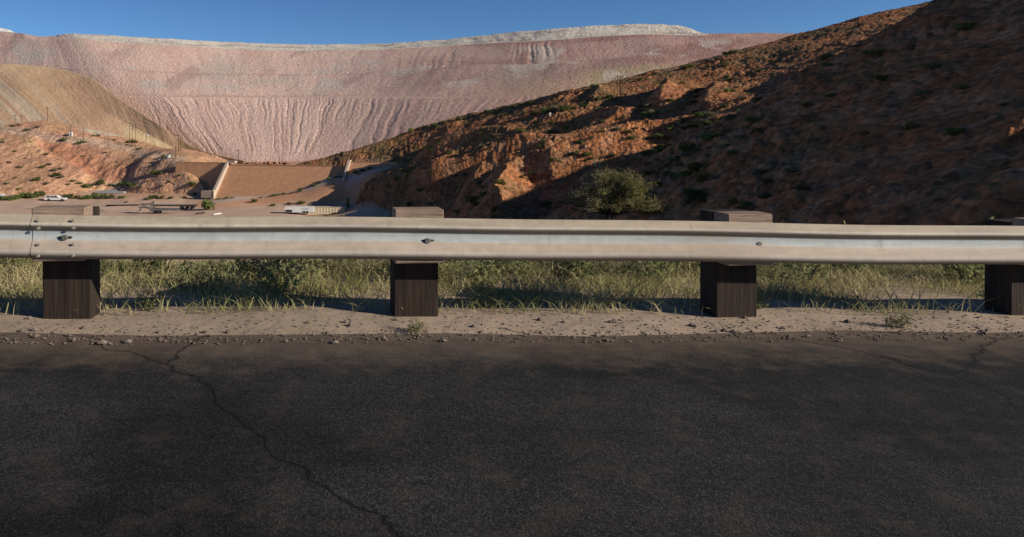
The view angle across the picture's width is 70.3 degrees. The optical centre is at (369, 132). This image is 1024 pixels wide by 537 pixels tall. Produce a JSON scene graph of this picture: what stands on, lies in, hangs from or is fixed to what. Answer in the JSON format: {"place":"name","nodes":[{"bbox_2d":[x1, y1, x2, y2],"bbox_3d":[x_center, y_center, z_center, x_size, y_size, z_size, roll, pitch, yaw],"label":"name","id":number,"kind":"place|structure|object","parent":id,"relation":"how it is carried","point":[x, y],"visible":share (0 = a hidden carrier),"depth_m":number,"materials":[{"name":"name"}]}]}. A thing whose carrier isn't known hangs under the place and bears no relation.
{"place":"outdoors","nodes":[
{"label":"outdoors","id":0,"kind":"place"},
{"bbox_2d":[0,28,14,32],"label":"mine dump slope","id":1,"kind":"structure","parent":0,"point":[5,30],"depth_m":509.22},
{"bbox_2d":[0,120,233,194],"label":"hillside","id":2,"kind":"structure","parent":0,"point":[94,164],"depth_m":297.74,"materials":[{"name":"stone"}]},
{"bbox_2d":[0,63,244,163],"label":"mine dump slope","id":3,"kind":"structure","parent":0,"point":[29,93],"depth_m":371.32,"materials":[{"name":"soil"}]},
{"bbox_2d":[0,24,797,161],"bbox_3d":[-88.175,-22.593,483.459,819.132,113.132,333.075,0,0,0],"label":"mine dump slope","id":4,"kind":"structure","parent":0,"point":[258,102],"depth_m":387.49,"materials":[{"name":"soil"}]},
{"bbox_2d":[0,0,931,44],"label":"sky","id":5,"kind":"structure","parent":0,"point":[318,22],"materials":[{"name":"blue"}]},
{"bbox_2d":[0,258,994,315],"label":"grass","id":6,"kind":"structure","parent":0,"point":[367,268],"depth_m":6.59,"materials":[{"name":"plant"}]},
{"bbox_2d":[0,330,1023,536],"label":"road","id":7,"kind":"structure","parent":0,"point":[815,435],"depth_m":3.25,"materials":[{"name":"asphalt"}]},
{"bbox_2d":[0,161,1023,335],"bbox_3d":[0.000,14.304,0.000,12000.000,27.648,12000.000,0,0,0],"label":"ground","id":8,"kind":"structure","parent":0,"point":[337,191],"depth_m":5.76,"materials":[{"name":"soil"}]},
{"bbox_2d":[6,195,21,200],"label":"desert shrub","id":9,"kind":"object","parent":8,"relation":"on","point":[14,197],"visible":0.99,"depth_m":262.41,"materials":[{"name":"green plant"}]},
{"bbox_2d":[0,258,31,272],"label":"roadside weed","id":10,"kind":"object","parent":8,"relation":"on","point":[17,261],"visible":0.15,"depth_m":6.97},
{"bbox_2d":[24,192,37,197],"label":"desert shrub","id":11,"kind":"object","parent":8,"relation":"on","point":[29,194],"visible":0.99,"depth_m":266.30,"materials":[{"name":"green plant"}]},
{"bbox_2d":[34,191,43,196],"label":"desert shrub","id":12,"kind":"object","parent":8,"relation":"on","point":[40,193],"visible":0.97,"depth_m":268.35,"materials":[{"name":"green plant"}]},
{"bbox_2d":[44,195,67,200],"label":"pickup truck","id":13,"kind":"object","parent":8,"relation":"on","point":[53,197],"visible":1,"depth_m":262.00,"materials":[{"name":"white paint"}]},
{"bbox_2d":[62,194,73,197],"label":"desert shrub","id":14,"kind":"object","parent":8,"relation":"on","point":[68,196],"visible":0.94,"depth_m":268.68,"materials":[{"name":"green plant"}]},
{"bbox_2d":[81,194,91,199],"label":"desert shrub","id":15,"kind":"object","parent":8,"relation":"on","point":[87,196],"visible":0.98,"depth_m":266.56,"materials":[{"name":"green plant"}]},
{"bbox_2d":[98,193,107,198],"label":"desert shrub","id":16,"kind":"object","parent":8,"relation":"on","point":[103,196],"visible":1,"depth_m":266.82,"materials":[{"name":"green plant"}]},
{"bbox_2d":[100,259,118,282],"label":"roadside weed","id":17,"kind":"object","parent":8,"relation":"on","point":[104,261],"visible":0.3,"depth_m":6.58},
{"bbox_2d":[95,189,125,193],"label":"concrete slab","id":18,"kind":"structure","parent":8,"relation":"on","point":[114,191],"depth_m":277.24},
{"bbox_2d":[106,204,138,205],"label":"steel pipe","id":19,"kind":"object","parent":8,"relation":"on","point":[124,205],"visible":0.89,"depth_m":250.55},
{"bbox_2d":[138,289,164,310],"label":"roadside weed","id":20,"kind":"object","parent":8,"relation":"on","point":[150,301],"visible":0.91,"depth_m":5.59,"materials":[{"name":"plant"}]},
{"bbox_2d":[132,259,177,275],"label":"roadside weed","id":21,"kind":"object","parent":8,"relation":"on","point":[155,262],"visible":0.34,"depth_m":7.08,"materials":[{"name":"plant"}]},
{"bbox_2d":[138,202,178,213],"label":"flatbed trailer","id":22,"kind":"object","parent":8,"relation":"on","point":[155,210],"visible":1,"depth_m":231.03,"materials":[{"name":"grey metal"}]},
{"bbox_2d":[152,201,197,208],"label":"flatbed trailer","id":23,"kind":"object","parent":8,"relation":"on","point":[186,206],"visible":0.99,"depth_m":245.40,"materials":[{"name":"metal"}]},
{"bbox_2d":[177,259,235,289],"bbox_3d":[-1.482,1.263,6.487,0.506,0.391,0.482,0,0,9],"label":"roadside weed","id":24,"kind":"object","parent":8,"relation":"on","point":[213,272],"visible":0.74,"depth_m":6.43,"materials":[{"name":"plant"}]},
{"bbox_2d":[201,198,214,209],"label":"desert shrub","id":25,"kind":"object","parent":8,"relation":"on","point":[206,204],"visible":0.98,"depth_m":240.46,"materials":[{"name":"green plant"}]},
{"bbox_2d":[227,259,291,276],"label":"roadside weed","id":26,"kind":"object","parent":8,"relation":"on","point":[244,263],"visible":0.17,"depth_m":7.04,"materials":[{"name":"plant"}]},
{"bbox_2d":[254,259,312,297],"bbox_3d":[-0.765,1.256,6.258,0.539,0.411,0.528,0,0,6],"label":"roadside weed","id":27,"kind":"object","parent":8,"relation":"on","point":[269,276],"visible":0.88,"depth_m":6.25,"materials":[{"name":"plant"}]},
{"bbox_2d":[176,159,397,198],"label":"retaining dam","id":28,"kind":"structure","parent":8,"relation":"on","point":[223,179],"depth_m":262.72,"materials":[{"name":"concrete"}]},
{"bbox_2d":[285,206,313,213],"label":"cargo trailer","id":29,"kind":"object","parent":8,"relation":"on","point":[303,209],"visible":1,"depth_m":230.00,"materials":[{"name":"white paint"}]},
{"bbox_2d":[278,259,328,283],"bbox_3d":[-0.615,1.176,6.785,0.648,0.603,0.652,0,0,42],"label":"roadside weed","id":30,"kind":"object","parent":8,"relation":"on","point":[313,262],"visible":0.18,"depth_m":6.71,"materials":[{"name":"plant"}]},
{"bbox_2d":[308,206,344,214],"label":"shipping container","id":31,"kind":"object","parent":8,"relation":"on","point":[320,210],"visible":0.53,"depth_m":234.56,"materials":[{"name":"metal"}]},
{"bbox_2d":[309,215,359,273],"bbox_3d":[-0.409,1.177,7.279,0.867,0.670,0.827,0,0,-21],"label":"roadside weed","id":32,"kind":"object","parent":8,"relation":"on","point":[338,262],"visible":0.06,"depth_m":7.29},
{"bbox_2d":[373,259,389,279],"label":"roadside weed","id":33,"kind":"object","parent":8,"relation":"on","point":[377,269],"visible":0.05,"depth_m":6.97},
{"bbox_2d":[406,318,427,332],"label":"roadside weed","id":34,"kind":"object","parent":8,"relation":"on","point":[415,328],"visible":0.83,"depth_m":5.04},
{"bbox_2d":[438,260,459,275],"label":"roadside weed","id":35,"kind":"object","parent":8,"relation":"on","point":[448,266],"visible":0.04,"depth_m":7.44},
{"bbox_2d":[457,260,505,285],"bbox_3d":[1.056,1.338,6.919,0.471,0.360,0.462,0,0,-25],"label":"roadside weed","id":36,"kind":"object","parent":8,"relation":"on","point":[479,274],"visible":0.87,"depth_m":6.87,"materials":[{"name":"plant"}]},
{"bbox_2d":[466,285,499,308],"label":"roadside weed","id":37,"kind":"object","parent":8,"relation":"on","point":[490,300],"visible":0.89,"depth_m":5.90,"materials":[{"name":"plant"}]},
{"bbox_2d":[479,260,534,276],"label":"roadside weed","id":38,"kind":"object","parent":8,"relation":"on","point":[500,264],"visible":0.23,"depth_m":7.38,"materials":[{"name":"plant"}]},
{"bbox_2d":[0,205,1023,318],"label":"guard rail","id":39,"kind":"object","parent":8,"relation":"on","point":[70,246],"visible":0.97,"depth_m":5.36,"materials":[{"name":"metal"}]},
{"bbox_2d":[545,261,595,286],"bbox_3d":[1.940,1.300,6.850,0.471,0.438,0.474,0,0,12],"label":"roadside weed","id":40,"kind":"object","parent":8,"relation":"on","point":[582,264],"visible":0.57,"depth_m":6.83,"materials":[{"name":"plant"}]},
{"bbox_2d":[539,261,608,272],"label":"roadside weed","id":41,"kind":"object","parent":8,"relation":"on","point":[597,262],"visible":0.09,"depth_m":7.65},
{"bbox_2d":[623,261,680,281],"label":"roadside weed","id":42,"kind":"object","parent":8,"relation":"on","point":[663,265],"visible":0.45,"depth_m":7.12,"materials":[{"name":"plant"}]},
{"bbox_2d":[668,261,699,273],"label":"roadside weed","id":43,"kind":"object","parent":8,"relation":"on","point":[697,264],"visible":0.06,"depth_m":7.55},
{"bbox_2d":[756,288,772,308],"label":"roadside weed","id":44,"kind":"object","parent":8,"relation":"on","point":[761,299],"visible":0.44,"depth_m":6.05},
{"bbox_2d":[769,263,830,285],"bbox_3d":[4.422,1.359,7.241,0.650,0.503,0.620,0,0,6],"label":"roadside weed","id":45,"kind":"object","parent":8,"relation":"on","point":[807,267],"visible":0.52,"depth_m":7.21,"materials":[{"name":"plant"}]},
{"bbox_2d":[831,221,887,277],"bbox_3d":[5.396,1.320,7.910,0.712,0.657,0.706,0,0,22],"label":"roadside weed","id":46,"kind":"object","parent":8,"relation":"on","point":[856,266],"visible":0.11,"depth_m":7.83,"materials":[{"name":"plant"}]},
{"bbox_2d":[882,311,914,329],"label":"roadside weed","id":47,"kind":"object","parent":8,"relation":"on","point":[898,321],"visible":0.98,"depth_m":5.50,"materials":[{"name":"plant"}]},
{"bbox_2d":[942,264,984,283],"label":"roadside weed","id":48,"kind":"object","parent":8,"relation":"on","point":[967,271],"visible":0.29,"depth_m":7.44,"materials":[{"name":"plant"}]},
{"bbox_2d":[0,290,1023,344],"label":"gravel","id":49,"kind":"structure","parent":0,"point":[335,341],"depth_m":5.07,"materials":[{"name":"gravel"}]},
{"bbox_2d":[296,0,1023,268],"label":"hillside","id":50,"kind":"structure","parent":0,"point":[927,171],"depth_m":81.05,"materials":[{"name":"red soil"}]},
{"bbox_2d":[465,195,477,203],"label":"desert shrub","id":51,"kind":"object","parent":50,"relation":"on","point":[470,199],"visible":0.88,"depth_m":150.91,"materials":[{"name":"green plant"}]},
{"bbox_2d":[494,179,505,184],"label":"desert shrub","id":52,"kind":"object","parent":50,"relation":"on","point":[500,181],"visible":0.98,"depth_m":145.26,"materials":[{"name":"green plant"}]},
{"bbox_2d":[529,110,539,115],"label":"desert shrub","id":53,"kind":"object","parent":50,"relation":"on","point":[533,112],"visible":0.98,"depth_m":234.12,"materials":[{"name":"green plant"}]},
{"bbox_2d":[539,107,550,112],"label":"desert shrub","id":54,"kind":"object","parent":50,"relation":"on","point":[543,110],"visible":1,"depth_m":230.88,"materials":[{"name":"green plant"}]},
{"bbox_2d":[549,105,558,111],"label":"desert shrub","id":55,"kind":"object","parent":50,"relation":"on","point":[553,108],"visible":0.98,"depth_m":230.26,"materials":[{"name":"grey plant"}]},
{"bbox_2d":[558,105,570,111],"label":"desert shrub","id":56,"kind":"object","parent":50,"relation":"on","point":[563,108],"visible":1,"depth_m":228.01,"materials":[{"name":"green plant"}]},
{"bbox_2d":[557,166,664,265],"bbox_3d":[20.372,7.785,60.220,9.415,10.108,5.740,0,0,-12],"label":"mesquite tree","id":57,"kind":"object","parent":50,"relation":"on","point":[613,204],"visible":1,"depth_m":59.31,"materials":[{"name":"green plant"}]},
{"bbox_2d":[640,149,651,154],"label":"desert shrub","id":58,"kind":"object","parent":50,"relation":"on","point":[646,152],"visible":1,"depth_m":153.25,"materials":[{"name":"green plant"}]},
{"bbox_2d":[641,111,651,117],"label":"desert shrub","id":59,"kind":"object","parent":50,"relation":"on","point":[645,115],"visible":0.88,"depth_m":198.81,"materials":[{"name":"green plant"}]},
{"bbox_2d":[640,169,654,174],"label":"desert shrub","id":60,"kind":"object","parent":50,"relation":"on","point":[647,172],"visible":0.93,"depth_m":91.33,"materials":[{"name":"green plant"}]},
{"bbox_2d":[644,193,656,198],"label":"desert shrub","id":61,"kind":"object","parent":50,"relation":"on","point":[650,194],"visible":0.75,"depth_m":83.86,"materials":[{"name":"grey plant"}]},
{"bbox_2d":[654,133,663,139],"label":"desert shrub","id":62,"kind":"object","parent":50,"relation":"on","point":[658,136],"visible":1,"depth_m":158.19,"materials":[{"name":"green plant"}]},
{"bbox_2d":[653,147,665,151],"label":"desert shrub","id":63,"kind":"object","parent":50,"relation":"on","point":[659,149],"visible":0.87,"depth_m":100.24,"materials":[{"name":"green plant"}]},
{"bbox_2d":[665,156,678,161],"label":"desert shrub","id":64,"kind":"object","parent":50,"relation":"on","point":[670,159],"visible":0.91,"depth_m":89.85,"materials":[{"name":"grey plant"}]},
{"bbox_2d":[667,172,678,178],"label":"desert shrub","id":65,"kind":"object","parent":50,"relation":"on","point":[671,175],"visible":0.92,"depth_m":86.38,"materials":[{"name":"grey plant"}]},
{"bbox_2d":[674,187,685,195],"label":"boulder","id":66,"kind":"object","parent":50,"relation":"on","point":[678,192],"visible":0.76,"depth_m":79.37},
{"bbox_2d":[678,170,690,176],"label":"desert shrub","id":67,"kind":"object","parent":50,"relation":"on","point":[684,173],"visible":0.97,"depth_m":84.03,"materials":[{"name":"green plant"}]},
{"bbox_2d":[677,144,693,151],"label":"desert shrub","id":68,"kind":"object","parent":50,"relation":"on","point":[682,148],"visible":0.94,"depth_m":90.50,"materials":[{"name":"green plant"}]},
{"bbox_2d":[680,117,690,122],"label":"desert shrub","id":69,"kind":"object","parent":50,"relation":"on","point":[684,119],"visible":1,"depth_m":159.49,"materials":[{"name":"green plant"}]},
{"bbox_2d":[685,135,692,141],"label":"boulder","id":70,"kind":"object","parent":50,"relation":"on","point":[688,137],"visible":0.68,"depth_m":94.32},
{"bbox_2d":[683,198,696,202],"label":"desert shrub","id":71,"kind":"object","parent":50,"relation":"on","point":[689,200],"visible":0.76,"depth_m":77.00,"materials":[{"name":"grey plant"}]},
{"bbox_2d":[685,141,695,148],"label":"desert shrub","id":72,"kind":"object","parent":50,"relation":"on","point":[693,144],"visible":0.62,"depth_m":90.79,"materials":[{"name":"green plant"}]},
{"bbox_2d":[682,188,702,194],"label":"desert shrub","id":73,"kind":"object","parent":50,"relation":"on","point":[689,191],"visible":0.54,"depth_m":77.92,"materials":[{"name":"green plant"}]},
{"bbox_2d":[684,188,701,199],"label":"desert shrub","id":74,"kind":"object","parent":50,"relation":"on","point":[691,195],"visible":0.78,"depth_m":76.93,"materials":[{"name":"green plant"}]},
{"bbox_2d":[687,161,700,169],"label":"desert shrub","id":75,"kind":"object","parent":50,"relation":"on","point":[696,163],"visible":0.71,"depth_m":83.72,"materials":[{"name":"green plant"}]},
{"bbox_2d":[688,165,699,171],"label":"desert shrub","id":76,"kind":"object","parent":50,"relation":"on","point":[696,168],"visible":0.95,"depth_m":83.11,"materials":[{"name":"green plant"}]},
{"bbox_2d":[694,111,703,117],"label":"desert shrub","id":77,"kind":"object","parent":50,"relation":"on","point":[700,114],"visible":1,"depth_m":157.90,"materials":[{"name":"green plant"}]},
{"bbox_2d":[694,195,707,202],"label":"desert shrub","id":78,"kind":"object","parent":50,"relation":"on","point":[702,200],"visible":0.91,"depth_m":75.41,"materials":[{"name":"green plant"}]},
{"bbox_2d":[693,192,708,197],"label":"desert shrub","id":79,"kind":"object","parent":50,"relation":"on","point":[703,194],"visible":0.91,"depth_m":75.86,"materials":[{"name":"green plant"}]},
{"bbox_2d":[696,172,711,181],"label":"desert shrub","id":80,"kind":"object","parent":50,"relation":"on","point":[701,177],"visible":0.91,"depth_m":79.05,"materials":[{"name":"green plant"}]},
{"bbox_2d":[702,120,713,125],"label":"desert shrub","id":81,"kind":"object","parent":50,"relation":"on","point":[707,122],"visible":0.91,"depth_m":153.93,"materials":[{"name":"green plant"}]},
{"bbox_2d":[698,133,719,140],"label":"desert shrub","id":82,"kind":"object","parent":50,"relation":"on","point":[706,136],"visible":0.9,"depth_m":88.22,"materials":[{"name":"green plant"}]},
{"bbox_2d":[707,112,717,116],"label":"desert shrub","id":83,"kind":"object","parent":50,"relation":"on","point":[712,114],"visible":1,"depth_m":156.95,"materials":[{"name":"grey plant"}]},
{"bbox_2d":[718,127,729,132],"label":"desert shrub","id":84,"kind":"object","parent":50,"relation":"on","point":[723,130],"visible":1,"depth_m":87.45,"materials":[{"name":"green plant"}]},
{"bbox_2d":[722,113,736,119],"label":"desert shrub","id":85,"kind":"object","parent":50,"relation":"on","point":[730,116],"visible":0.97,"depth_m":93.08,"materials":[{"name":"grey plant"}]},
{"bbox_2d":[725,150,739,155],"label":"desert shrub","id":86,"kind":"object","parent":50,"relation":"on","point":[732,152],"visible":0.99,"depth_m":80.16,"materials":[{"name":"green plant"}]},
{"bbox_2d":[728,196,737,205],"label":"desert shrub","id":87,"kind":"object","parent":50,"relation":"on","point":[731,202],"visible":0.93,"depth_m":69.80,"materials":[{"name":"green plant"}]},
{"bbox_2d":[729,49,739,53],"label":"desert shrub","id":88,"kind":"object","parent":50,"relation":"on","point":[732,51],"visible":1,"depth_m":264.90,"materials":[{"name":"green plant"}]},
{"bbox_2d":[735,134,744,138],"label":"desert shrub","id":89,"kind":"object","parent":50,"relation":"on","point":[740,136],"visible":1,"depth_m":83.37,"materials":[{"name":"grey plant"}]},
{"bbox_2d":[735,96,746,99],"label":"desert shrub","id":90,"kind":"object","parent":50,"relation":"on","point":[741,97],"visible":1,"depth_m":180.12,"materials":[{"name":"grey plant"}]},
{"bbox_2d":[738,201,752,205],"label":"desert shrub","id":91,"kind":"object","parent":50,"relation":"on","point":[745,202],"visible":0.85,"depth_m":67.47,"materials":[{"name":"green plant"}]},
{"bbox_2d":[743,116,761,122],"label":"desert shrub","id":92,"kind":"object","parent":50,"relation":"on","point":[747,119],"visible":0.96,"depth_m":86.61,"materials":[{"name":"green plant"}]},
{"bbox_2d":[753,168,767,173],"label":"desert shrub","id":93,"kind":"object","parent":50,"relation":"on","point":[760,171],"visible":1,"depth_m":72.23,"materials":[{"name":"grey plant"}]},
{"bbox_2d":[750,191,771,198],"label":"desert shrub","id":94,"kind":"object","parent":50,"relation":"on","point":[765,195],"visible":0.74,"depth_m":66.48,"materials":[{"name":"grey plant"}]},
{"bbox_2d":[762,178,774,183],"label":"desert shrub","id":95,"kind":"object","parent":50,"relation":"on","point":[767,180],"visible":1,"depth_m":69.11,"materials":[{"name":"green plant"}]},
{"bbox_2d":[785,169,799,173],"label":"desert shrub","id":96,"kind":"object","parent":50,"relation":"on","point":[789,171],"visible":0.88,"depth_m":68.33,"materials":[{"name":"green plant"}]},
{"bbox_2d":[790,183,809,190],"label":"desert shrub","id":97,"kind":"object","parent":50,"relation":"on","point":[802,187],"visible":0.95,"depth_m":62.50,"materials":[{"name":"green plant"}]},
{"bbox_2d":[799,101,812,107],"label":"desert shrub","id":98,"kind":"object","parent":50,"relation":"on","point":[805,104],"visible":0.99,"depth_m":81.82,"materials":[{"name":"green plant"}]},
{"bbox_2d":[816,52,834,61],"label":"desert shrub","id":99,"kind":"object","parent":50,"relation":"on","point":[825,56],"visible":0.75,"depth_m":94.49,"materials":[{"name":"green plant"}]},
{"bbox_2d":[821,62,832,66],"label":"desert shrub","id":100,"kind":"object","parent":50,"relation":"on","point":[826,64],"visible":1,"depth_m":88.99,"materials":[{"name":"green plant"}]},
{"bbox_2d":[824,93,836,97],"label":"desert shrub","id":101,"kind":"object","parent":50,"relation":"on","point":[830,95],"visible":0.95,"depth_m":80.13,"materials":[{"name":"green plant"}]},
{"bbox_2d":[853,130,869,135],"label":"desert shrub","id":102,"kind":"object","parent":50,"relation":"on","point":[862,133],"visible":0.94,"depth_m":66.57,"materials":[{"name":"green plant"}]},
{"bbox_2d":[866,48,884,56],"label":"desert shrub","id":103,"kind":"object","parent":50,"relation":"on","point":[876,52],"visible":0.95,"depth_m":82.35,"materials":[{"name":"green plant"}]},
{"bbox_2d":[871,74,888,80],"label":"desert shrub","id":104,"kind":"object","parent":50,"relation":"on","point":[882,77],"visible":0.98,"depth_m":75.35,"materials":[{"name":"green plant"}]},
{"bbox_2d":[900,121,919,131],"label":"desert shrub","id":105,"kind":"object","parent":50,"relation":"on","point":[909,126],"visible":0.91,"depth_m":61.06,"materials":[{"name":"green plant"}]},
{"bbox_2d":[914,89,931,95],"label":"desert shrub","id":106,"kind":"object","parent":50,"relation":"on","point":[918,92],"visible":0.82,"depth_m":67.54,"materials":[{"name":"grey plant"}]},
{"bbox_2d":[914,61,943,69],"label":"desert shrub","id":107,"kind":"object","parent":50,"relation":"on","point":[932,65],"visible":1,"depth_m":71.13,"materials":[{"name":"green plant"}]},
{"bbox_2d":[943,127,967,135],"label":"desert shrub","id":108,"kind":"object","parent":50,"relation":"on","point":[950,131],"visible":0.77,"depth_m":55.34,"materials":[{"name":"green plant"}]},
{"bbox_2d":[953,83,970,89],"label":"desert shrub","id":109,"kind":"object","parent":50,"relation":"on","point":[962,87],"visible":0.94,"depth_m":62.74,"materials":[{"name":"green plant"}]},
{"bbox_2d":[953,22,975,30],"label":"desert shrub","id":110,"kind":"object","parent":50,"relation":"on","point":[963,26],"visible":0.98,"depth_m":74.48,"materials":[{"name":"green plant"}]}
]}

